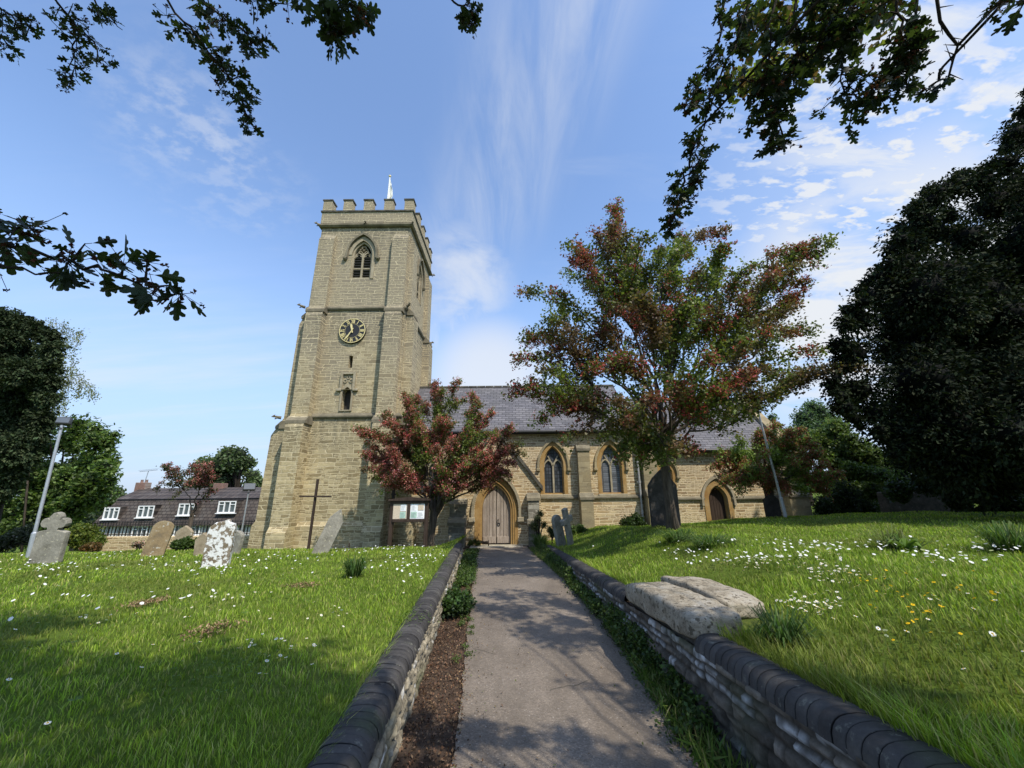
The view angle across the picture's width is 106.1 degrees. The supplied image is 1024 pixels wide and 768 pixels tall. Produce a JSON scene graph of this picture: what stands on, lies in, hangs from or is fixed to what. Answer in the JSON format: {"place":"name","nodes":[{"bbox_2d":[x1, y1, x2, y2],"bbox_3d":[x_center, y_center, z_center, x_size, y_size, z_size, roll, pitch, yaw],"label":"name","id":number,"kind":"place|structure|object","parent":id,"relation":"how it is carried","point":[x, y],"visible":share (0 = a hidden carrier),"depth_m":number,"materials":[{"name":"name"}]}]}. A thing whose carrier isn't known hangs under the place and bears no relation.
{"place":"outdoors","nodes":[
{"label":"outdoors","id":0,"kind":"place"},
{"bbox_2d":[163,615,256,642],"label":"dead grass","id":1,"kind":"structure","parent":0,"point":[211,627],"depth_m":3.43,"materials":[{"name":"brown plant"}]},
{"bbox_2d":[0,534,467,767],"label":"lawn","id":2,"kind":"structure","parent":0,"point":[145,699],"depth_m":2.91,"materials":[{"name":"plant"}]},
{"bbox_2d":[0,522,70,552],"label":"shrub","id":3,"kind":"object","parent":2,"relation":"on","point":[16,537],"visible":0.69,"depth_m":13.92,"materials":[{"name":"green plant"}]},
{"bbox_2d":[0,305,71,521],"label":"yew tree","id":4,"kind":"object","parent":2,"relation":"on","point":[31,385],"visible":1,"depth_m":12.20,"materials":[{"name":"green plant"}]},
{"bbox_2d":[25,417,72,557],"bbox_3d":[-11.765,2.603,9.730,0.410,3.592,0.252,2,-16,-8],"label":"lamp post","id":5,"kind":"object","parent":2,"relation":"on","point":[63,421],"visible":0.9,"depth_m":9.73,"materials":[{"name":"metal"}]},
{"bbox_2d":[27,512,71,563],"bbox_3d":[-10.230,3.531,8.543,0.572,1.330,0.130,4,-14,-9],"label":"gravestone","id":6,"kind":"object","parent":2,"relation":"on","point":[50,544],"visible":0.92,"depth_m":8.51,"materials":[{"name":"grey stone"}]},
{"bbox_2d":[20,317,101,551],"bbox_3d":[-23.536,2.569,19.191,5.435,12.969,2.254,-7,-17,21],"label":"birch tree","id":7,"kind":"object","parent":2,"relation":"on","point":[80,386],"visible":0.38,"depth_m":19.57,"materials":[{"name":"green plant"}]},
{"bbox_2d":[0,412,124,551],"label":"broadleaf tree","id":8,"kind":"object","parent":2,"relation":"on","point":[81,485],"visible":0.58,"depth_m":19.66,"materials":[{"name":"green plant"}]},
{"bbox_2d":[64,522,108,550],"bbox_3d":[-16.050,5.869,14.455,1.678,1.340,1.092,4,-16,-17],"label":"shrub","id":9,"kind":"object","parent":2,"relation":"on","point":[80,535],"visible":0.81,"depth_m":14.32,"materials":[{"name":"green plant"}]},
{"bbox_2d":[78,541,102,551],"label":"shrub","id":10,"kind":"object","parent":2,"relation":"on","point":[90,547],"visible":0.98,"depth_m":13.57,"materials":[{"name":"brown plant"}]},
{"bbox_2d":[90,485,126,514],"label":"broadleaf tree","id":11,"kind":"object","parent":2,"relation":"on","point":[111,501],"visible":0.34,"depth_m":57.09,"materials":[{"name":"green plant"}]},
{"bbox_2d":[131,540,145,549],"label":"shrub","id":12,"kind":"object","parent":2,"relation":"on","point":[136,545],"visible":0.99,"depth_m":14.29,"materials":[{"name":"brown plant"}]},
{"bbox_2d":[107,594,180,611],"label":"dead grass","id":13,"kind":"structure","parent":2,"relation":"on","point":[151,601],"depth_m":4.52,"materials":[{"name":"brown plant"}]},
{"bbox_2d":[140,521,174,555],"bbox_3d":[-8.792,3.956,9.553,0.438,1.074,0.120,17,-28,-27],"label":"gravestone","id":14,"kind":"object","parent":2,"relation":"on","point":[159,538],"visible":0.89,"depth_m":9.55,"materials":[{"name":"beige stone"}]},
{"bbox_2d":[68,535,249,551],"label":"boundary wall","id":15,"kind":"structure","parent":2,"relation":"on","point":[117,543],"depth_m":20.54,"materials":[{"name":"stone"}]},
{"bbox_2d":[81,520,254,536],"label":"iron railings","id":16,"kind":"object","parent":15,"relation":"on","point":[144,522],"visible":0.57,"depth_m":20.94,"materials":[{"name":"black metal"}]},
{"bbox_2d":[93,469,261,535],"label":"terraced house","id":17,"kind":"structure","parent":2,"relation":"on","point":[143,502],"depth_m":38.45,"materials":[{"name":"brown brick"}]},
{"bbox_2d":[100,507,119,519],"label":"window","id":18,"kind":"structure","parent":17,"relation":"in","point":[110,513],"depth_m":38.19,"materials":[{"name":"white paint"}]},
{"bbox_2d":[131,526,148,535],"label":"window","id":19,"kind":"structure","parent":17,"relation":"in","point":[133,526],"depth_m":37.80,"materials":[{"name":"white paint"}]},
{"bbox_2d":[134,506,154,518],"bbox_3d":[-36.317,12.684,38.186,1.800,1.200,0.260,-1,-16,0],"label":"window","id":20,"kind":"structure","parent":17,"relation":"in","point":[143,512],"depth_m":38.22,"materials":[{"name":"white paint"}]},
{"bbox_2d":[177,503,194,515],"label":"window","id":21,"kind":"structure","parent":17,"relation":"in","point":[183,509],"depth_m":38.27,"materials":[{"name":"white paint"}]},
{"bbox_2d":[192,526,200,534],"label":"window","id":22,"kind":"structure","parent":17,"relation":"in","point":[199,528],"depth_m":37.84,"materials":[{"name":"white paint"}]},
{"bbox_2d":[215,501,236,513],"bbox_3d":[-28.337,12.258,38.282,1.950,1.200,0.260,-1,-16,0],"label":"window","id":23,"kind":"structure","parent":17,"relation":"in","point":[224,507],"depth_m":38.32,"materials":[{"name":"white paint"}]},
{"bbox_2d":[169,536,196,550],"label":"shrub","id":24,"kind":"object","parent":2,"relation":"on","point":[185,543],"visible":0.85,"depth_m":11.94,"materials":[{"name":"green plant"}]},
{"bbox_2d":[174,526,193,539],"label":"gravestone","id":25,"kind":"object","parent":2,"relation":"on","point":[184,531],"visible":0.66,"depth_m":13.57,"materials":[{"name":"beige stone"}]},
{"bbox_2d":[151,460,221,527],"bbox_3d":[-14.040,5.248,16.402,2.279,3.957,2.991,13,-21,-40],"label":"hawthorn tree","id":26,"kind":"object","parent":2,"relation":"on","point":[200,479],"visible":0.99,"depth_m":16.64,"materials":[{"name":"red plant"}]},
{"bbox_2d":[193,532,206,555],"bbox_3d":[-7.333,3.918,9.113,0.320,0.765,0.110,-2,-15,-6],"label":"gravestone","id":27,"kind":"object","parent":2,"relation":"on","point":[200,542],"visible":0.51,"depth_m":9.09,"materials":[{"name":"beige stone"}]},
{"bbox_2d":[201,519,236,567],"bbox_3d":[-5.609,3.162,7.373,0.458,1.097,0.150,4,-15,-13],"label":"gravestone","id":28,"kind":"object","parent":2,"relation":"on","point":[219,544],"visible":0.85,"depth_m":7.34,"materials":[{"name":"white stone"}]},
{"bbox_2d":[184,444,262,487],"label":"broadleaf tree","id":29,"kind":"object","parent":2,"relation":"on","point":[232,465],"visible":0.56,"depth_m":54.07,"materials":[{"name":"green plant"}]},
{"bbox_2d":[0,555,447,709],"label":"lawn weeds","id":30,"kind":"object","parent":2,"relation":"on","point":[79,697],"visible":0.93,"depth_m":3.92,"materials":[{"name":"green plant"}]},
{"bbox_2d":[232,530,244,553],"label":"gravestone","id":31,"kind":"object","parent":2,"relation":"on","point":[239,540],"visible":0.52,"depth_m":9.12,"materials":[{"name":"grey stone"}]},
{"bbox_2d":[0,0,483,320],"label":"tree branches","id":32,"kind":"object","parent":2,"relation":"on","point":[337,26],"visible":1,"depth_m":1.50,"materials":[{"name":"green plant"}]},
{"bbox_2d":[241,483,255,530],"bbox_3d":[-12.896,6.479,18.558,0.556,3.292,0.348,10,-19,-33],"label":"lamp post","id":33,"kind":"object","parent":2,"relation":"on","point":[248,487],"visible":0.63,"depth_m":18.80,"materials":[{"name":"metal"}]},
{"bbox_2d":[282,581,325,589],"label":"dead grass","id":34,"kind":"structure","parent":2,"relation":"on","point":[304,583],"depth_m":5.29,"materials":[{"name":"brown plant"}]},
{"bbox_2d":[299,479,331,548],"bbox_3d":[-6.432,4.367,12.471,1.041,2.497,0.128,-1,-16,0],"label":"wooden cross","id":35,"kind":"object","parent":2,"relation":"on","point":[315,496],"visible":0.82,"depth_m":12.57,"materials":[{"name":"brown wood"}]},
{"bbox_2d":[311,509,342,553],"bbox_3d":[-4.677,3.861,9.820,0.373,1.374,0.120,27,-28,-17],"label":"gravestone","id":36,"kind":"object","parent":2,"relation":"on","point":[330,531],"visible":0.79,"depth_m":9.79,"materials":[{"name":"grey stone"}]},
{"bbox_2d":[335,555,369,577],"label":"grass tuft","id":37,"kind":"object","parent":2,"relation":"on","point":[353,568],"visible":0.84,"depth_m":6.17,"materials":[{"name":"green plant"}]},
{"bbox_2d":[306,543,462,767],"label":"retaining wall","id":38,"kind":"structure","parent":2,"relation":"on","point":[371,735],"depth_m":2.54,"materials":[{"name":"stone"}]},
{"bbox_2d":[387,497,430,546],"bbox_3d":[-3.367,4.621,12.476,1.344,1.857,0.220,-1,-16,0],"label":"notice board","id":39,"kind":"object","parent":2,"relation":"on","point":[410,509],"visible":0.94,"depth_m":12.57,"materials":[{"name":"brown wood"}]},
{"bbox_2d":[349,377,528,546],"bbox_3d":[-2.636,2.772,13.969,6.496,6.249,3.187,-1,-16,0],"label":"hawthorn tree","id":40,"kind":"object","parent":2,"relation":"on","point":[454,471],"visible":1,"depth_m":13.37,"materials":[{"name":"red plant"}]},
{"bbox_2d":[0,535,1020,620],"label":"daisy carpet","id":41,"kind":"object","parent":2,"relation":"on","point":[141,603],"visible":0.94,"depth_m":5.41,"materials":[{"name":"white plant"}]},
{"bbox_2d":[0,0,1023,495],"label":"sky","id":42,"kind":"structure","parent":0,"point":[508,142],"materials":[{"name":"blue"}]},
{"bbox_2d":[391,546,738,767],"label":"path verge soil","id":43,"kind":"structure","parent":0,"point":[422,743],"depth_m":3.04,"materials":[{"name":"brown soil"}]},
{"bbox_2d":[441,583,476,619],"bbox_3d":[-0.816,3.326,5.947,0.551,0.364,1.357,-1,-16,0],"label":"leafy weed","id":44,"kind":"object","parent":43,"relation":"on","point":[458,601],"visible":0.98,"depth_m":5.61,"materials":[{"name":"green plant"}]},
{"bbox_2d":[452,548,479,587],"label":"verge weeds","id":45,"kind":"object","parent":43,"relation":"on","point":[467,570],"visible":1,"depth_m":9.14,"materials":[{"name":"green plant"}]},
{"bbox_2d":[468,539,488,545],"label":"shrub","id":46,"kind":"object","parent":43,"relation":"on","point":[476,542],"visible":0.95,"depth_m":14.79,"materials":[{"name":"green plant"}]},
{"bbox_2d":[529,533,551,547],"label":"grass tuft","id":47,"kind":"object","parent":43,"relation":"on","point":[544,539],"visible":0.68,"depth_m":13.84,"materials":[{"name":"green plant"}]},
{"bbox_2d":[451,581,728,767],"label":"verge moss","id":48,"kind":"object","parent":43,"relation":"on","point":[463,621],"visible":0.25,"depth_m":3.82,"materials":[{"name":"green plant"}]},
{"bbox_2d":[532,542,720,752],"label":"verge weeds","id":49,"kind":"object","parent":43,"relation":"on","point":[637,639],"visible":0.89,"depth_m":3.81,"materials":[{"name":"green plant"}]},
{"bbox_2d":[529,546,753,767],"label":"verge grass","id":50,"kind":"structure","parent":43,"relation":"on","point":[707,738],"depth_m":2.74,"materials":[{"name":"green plant"}]},
{"bbox_2d":[547,545,973,767],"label":"retaining wall","id":51,"kind":"structure","parent":43,"relation":"on","point":[766,713],"depth_m":2.16,"materials":[{"name":"stone"}]},
{"bbox_2d":[634,604,695,645],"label":"stone block","id":52,"kind":"structure","parent":51,"relation":"attached to","point":[687,639],"depth_m":3.29,"materials":[{"name":"grey stone"}]},
{"bbox_2d":[625,582,744,638],"bbox_3d":[1.559,2.127,3.756,0.490,0.237,1.661,-3,-19,-3],"label":"stone slab","id":53,"kind":"object","parent":52,"relation":"on","point":[684,611],"depth_m":3.31,"materials":[{"name":"grey stone"}]},
{"bbox_2d":[452,545,699,767],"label":"path","id":54,"kind":"structure","parent":0,"point":[545,709],"depth_m":3.38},
{"bbox_2d":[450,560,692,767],"bbox_3d":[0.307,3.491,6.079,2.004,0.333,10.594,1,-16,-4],"label":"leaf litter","id":55,"kind":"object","parent":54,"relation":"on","point":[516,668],"visible":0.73,"depth_m":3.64,"materials":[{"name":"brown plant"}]},
{"bbox_2d":[546,492,1023,767],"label":"lawn","id":56,"kind":"structure","parent":0,"point":[682,572],"depth_m":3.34,"materials":[{"name":"plant"}]},
{"bbox_2d":[247,198,812,548],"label":"parish church","id":57,"kind":"structure","parent":56,"relation":"on","point":[363,351],"depth_m":16.70,"materials":[{"name":"stone"}]},
{"bbox_2d":[343,232,379,278],"bbox_3d":[-7.346,-6.249,19.026,1.818,2.520,0.595,-1,-16,0],"label":"belfry window","id":58,"kind":"structure","parent":57,"relation":"in","point":[364,255],"depth_m":18.97,"materials":[{"name":"stone"}]},
{"bbox_2d":[387,175,392,198],"bbox_3d":[-7.146,-10.105,22.259,0.317,4.785,0.180,-1,-16,0],"label":"flagpole","id":59,"kind":"object","parent":57,"relation":"on","point":[390,194],"visible":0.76,"depth_m":22.60,"materials":[{"name":"white metal"}]},
{"bbox_2d":[416,259,424,304],"bbox_3d":[-5.183,-5.715,21.017,0.592,2.520,1.810,-1,-16,0],"label":"belfry window","id":60,"kind":"structure","parent":57,"relation":"in","point":[420,263],"depth_m":21.37,"materials":[{"name":"stone"}]},
{"bbox_2d":[413,453,441,497],"bbox_3d":[-3.662,3.744,16.704,1.460,2.310,0.390,-1,-16,0],"label":"window","id":61,"kind":"structure","parent":57,"relation":"in","point":[415,495],"depth_m":16.67,"materials":[{"name":"glass"}]},
{"bbox_2d":[468,476,523,544],"bbox_3d":[-0.625,5.297,15.405,2.200,3.600,0.420,-1,-16,0],"label":"doorway","id":62,"kind":"structure","parent":57,"relation":"in","point":[496,519],"depth_m":15.46,"materials":[{"name":"wood"}]},
{"bbox_2d":[536,438,570,496],"bbox_3d":[1.787,3.620,16.723,1.480,2.490,0.390,-1,-16,0],"label":"window","id":63,"kind":"structure","parent":57,"relation":"in","point":[554,481],"depth_m":16.71,"materials":[{"name":"stone"}]},
{"bbox_2d":[594,437,629,495],"bbox_3d":[4.277,3.575,16.728,1.520,2.530,0.390,-1,-16,0],"label":"window","id":64,"kind":"structure","parent":57,"relation":"in","point":[610,476],"depth_m":16.68,"materials":[{"name":"stone"}]},
{"bbox_2d":[657,459,680,490],"bbox_3d":[6.660,3.872,16.763,1.150,1.490,0.390,-1,-16,0],"label":"window","id":65,"kind":"structure","parent":57,"relation":"in","point":[675,474],"depth_m":16.66,"materials":[{"name":"stone"}]},
{"bbox_2d":[701,475,736,520],"bbox_3d":[8.752,4.996,16.458,1.440,2.160,0.400,-1,-16,0],"label":"priest door","id":66,"kind":"structure","parent":57,"relation":"in","point":[715,503],"depth_m":16.43,"materials":[{"name":"stone"}]},
{"bbox_2d":[529,509,547,535],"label":"shrub","id":67,"kind":"object","parent":56,"relation":"on","point":[536,524],"visible":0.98,"depth_m":14.51,"materials":[{"name":"green plant"}]},
{"bbox_2d":[546,526,553,543],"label":"shrub","id":68,"kind":"object","parent":56,"relation":"on","point":[549,531],"visible":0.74,"depth_m":13.27,"materials":[{"name":"green plant"}]},
{"bbox_2d":[551,514,566,546],"bbox_3d":[1.495,4.769,12.193,0.377,1.241,0.120,-7,-7,-45],"label":"gravestone","id":69,"kind":"object","parent":56,"relation":"on","point":[559,535],"visible":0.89,"depth_m":12.13,"materials":[{"name":"grey stone"}]},
{"bbox_2d":[560,508,573,544],"bbox_3d":[1.750,4.543,12.021,0.144,1.320,0.600,-13,-4,37],"label":"stone cross","id":70,"kind":"object","parent":56,"relation":"on","point":[566,520],"visible":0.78,"depth_m":11.95,"materials":[{"name":"grey stone"}]},
{"bbox_2d":[571,523,587,534],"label":"shrub","id":71,"kind":"object","parent":56,"relation":"on","point":[579,528],"visible":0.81,"depth_m":14.91,"materials":[{"name":"green plant"}]},
{"bbox_2d":[619,512,646,526],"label":"shrub","id":72,"kind":"object","parent":56,"relation":"on","point":[634,519],"visible":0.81,"depth_m":15.30,"materials":[{"name":"green plant"}]},
{"bbox_2d":[647,470,680,526],"bbox_3d":[3.972,3.111,10.108,0.732,1.680,0.150,-3,-14,5],"label":"gravestone","id":73,"kind":"object","parent":56,"relation":"on","point":[657,509],"visible":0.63,"depth_m":10.06,"materials":[{"name":"grey stone"}]},
{"bbox_2d":[650,528,713,543],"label":"grass tuft","id":74,"kind":"object","parent":56,"relation":"on","point":[669,536],"visible":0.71,"depth_m":7.26,"materials":[{"name":"green plant"}]},
{"bbox_2d":[501,196,874,529],"bbox_3d":[4.439,-0.982,10.146,9.116,9.387,5.007,5,-17,-19],"label":"hawthorn tree","id":75,"kind":"object","parent":56,"relation":"on","point":[628,298],"visible":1,"depth_m":9.20,"materials":[{"name":"green plant"}]},
{"bbox_2d":[660,576,765,618],"bbox_3d":[2.030,2.198,4.058,0.437,0.230,1.453,4,-19,-1],"label":"stone slab","id":76,"kind":"object","parent":56,"relation":"on","point":[737,600],"depth_m":3.63,"materials":[{"name":"grey stone"}]},
{"bbox_2d":[674,532,758,548],"bbox_3d":[3.291,2.602,6.387,1.428,0.220,1.493,-1,-16,0],"label":"grass tuft","id":77,"kind":"object","parent":56,"relation":"on","point":[703,541],"visible":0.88,"depth_m":6.30,"materials":[{"name":"green plant"}]},
{"bbox_2d":[753,406,786,516],"bbox_3d":[8.521,2.553,12.727,0.501,3.858,0.295,-1,-16,0],"label":"lamp post","id":78,"kind":"object","parent":56,"relation":"on","point":[781,501],"visible":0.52,"depth_m":12.61,"materials":[{"name":"metal"}]},
{"bbox_2d":[762,495,781,516],"bbox_3d":[8.733,4.222,12.916,0.518,0.978,0.110,-1,-16,0],"label":"gravestone","id":79,"kind":"object","parent":56,"relation":"on","point":[771,504],"visible":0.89,"depth_m":12.90,"materials":[{"name":"grey stone"}]},
{"bbox_2d":[705,418,845,499],"bbox_3d":[9.507,3.020,13.770,5.014,3.724,2.844,5,-17,-20],"label":"hawthorn tree","id":80,"kind":"object","parent":56,"relation":"on","point":[802,474],"visible":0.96,"depth_m":13.40,"materials":[{"name":"green plant"}]},
{"bbox_2d":[734,602,845,647],"bbox_3d":[1.980,1.787,2.831,0.656,0.241,0.663,-1,-16,0],"label":"grass tuft","id":81,"kind":"object","parent":56,"relation":"on","point":[786,629],"visible":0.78,"depth_m":2.77,"materials":[{"name":"green plant"}]},
{"bbox_2d":[767,398,853,505],"bbox_3d":[19.742,4.758,25.521,5.638,7.876,2.652,-1,-16,0],"label":"conifer tree","id":82,"kind":"object","parent":56,"relation":"on","point":[812,414],"visible":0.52,"depth_m":25.97,"materials":[{"name":"green plant"}]},
{"bbox_2d":[638,519,1022,647],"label":"lawn weeds","id":83,"kind":"object","parent":56,"relation":"on","point":[874,574],"visible":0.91,"depth_m":3.90,"materials":[{"name":"green plant"}]},
{"bbox_2d":[658,0,1023,240],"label":"hawthorn tree","id":84,"kind":"object","parent":56,"relation":"on","point":[830,32],"visible":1,"depth_m":1.71,"materials":[{"name":"green plant"}]},
{"bbox_2d":[809,479,880,515],"bbox_3d":[13.746,4.968,15.872,3.436,2.060,1.689,7,-17,-25],"label":"shrub","id":85,"kind":"object","parent":56,"relation":"on","point":[845,500],"visible":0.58,"depth_m":15.48,"materials":[{"name":"green plant"}]},
{"bbox_2d":[803,414,888,510],"bbox_3d":[15.247,3.973,17.601,4.249,5.530,2.753,-1,-16,0],"label":"broadleaf tree","id":86,"kind":"object","parent":56,"relation":"on","point":[845,446],"visible":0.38,"depth_m":17.54,"materials":[{"name":"green plant"}]},
{"bbox_2d":[837,460,909,501],"bbox_3d":[15.177,3.863,15.408,3.932,1.707,1.383,-1,-16,0],"label":"shrub","id":87,"kind":"object","parent":56,"relation":"on","point":[877,476],"visible":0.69,"depth_m":15.31,"materials":[{"name":"green plant"}]},
{"bbox_2d":[853,523,924,547],"bbox_3d":[5.350,2.175,5.489,0.782,0.350,0.825,-3,-16,8],"label":"grass tuft","id":88,"kind":"object","parent":56,"relation":"on","point":[899,533],"visible":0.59,"depth_m":5.44,"materials":[{"name":"green plant"}]},
{"bbox_2d":[870,533,945,551],"bbox_3d":[5.299,2.156,5.193,0.769,0.230,0.729,-4,-16,12],"label":"leafy weed","id":89,"kind":"object","parent":56,"relation":"on","point":[905,543],"visible":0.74,"depth_m":5.08,"materials":[{"name":"green plant"}]},
{"bbox_2d":[865,441,967,511],"bbox_3d":[20.126,4.538,19.264,8.010,5.667,3.299,-1,-16,0],"label":"broadleaf tree","id":90,"kind":"object","parent":56,"relation":"on","point":[891,465],"visible":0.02,"depth_m":18.73,"materials":[{"name":"green plant"}]},
{"bbox_2d":[876,491,959,512],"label":"boundary wall","id":91,"kind":"structure","parent":56,"relation":"on","point":[922,502],"depth_m":13.91,"materials":[{"name":"grey stone"}]},
{"bbox_2d":[814,88,1023,515],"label":"yew tree","id":92,"kind":"object","parent":56,"relation":"on","point":[947,339],"visible":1,"depth_m":9.41,"materials":[{"name":"green plant"}]},
{"bbox_2d":[880,473,1023,512],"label":"shrub","id":93,"kind":"object","parent":56,"relation":"on","point":[896,491],"visible":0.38,"depth_m":12.48,"materials":[{"name":"green plant"}]},
{"bbox_2d":[953,520,1023,552],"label":"grass tuft","id":94,"kind":"object","parent":56,"relation":"on","point":[1014,537],"visible":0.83,"depth_m":4.89,"materials":[{"name":"green plant"}]},
{"bbox_2d":[986,631,996,644],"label":"daisy","id":95,"kind":"object","parent":56,"relation":"on","point":[991,632],"visible":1,"depth_m":2.21,"materials":[{"name":"white plant"}]},
{"label":"ground","id":96,"kind":"structure","parent":0,"visible":0},
{"bbox_2d":[70,508,103,526],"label":"distant trees","id":97,"kind":"object","parent":96,"relation":"on","point":[93,518],"depth_m":92.70,"materials":[{"name":"green plant"}]}
]}

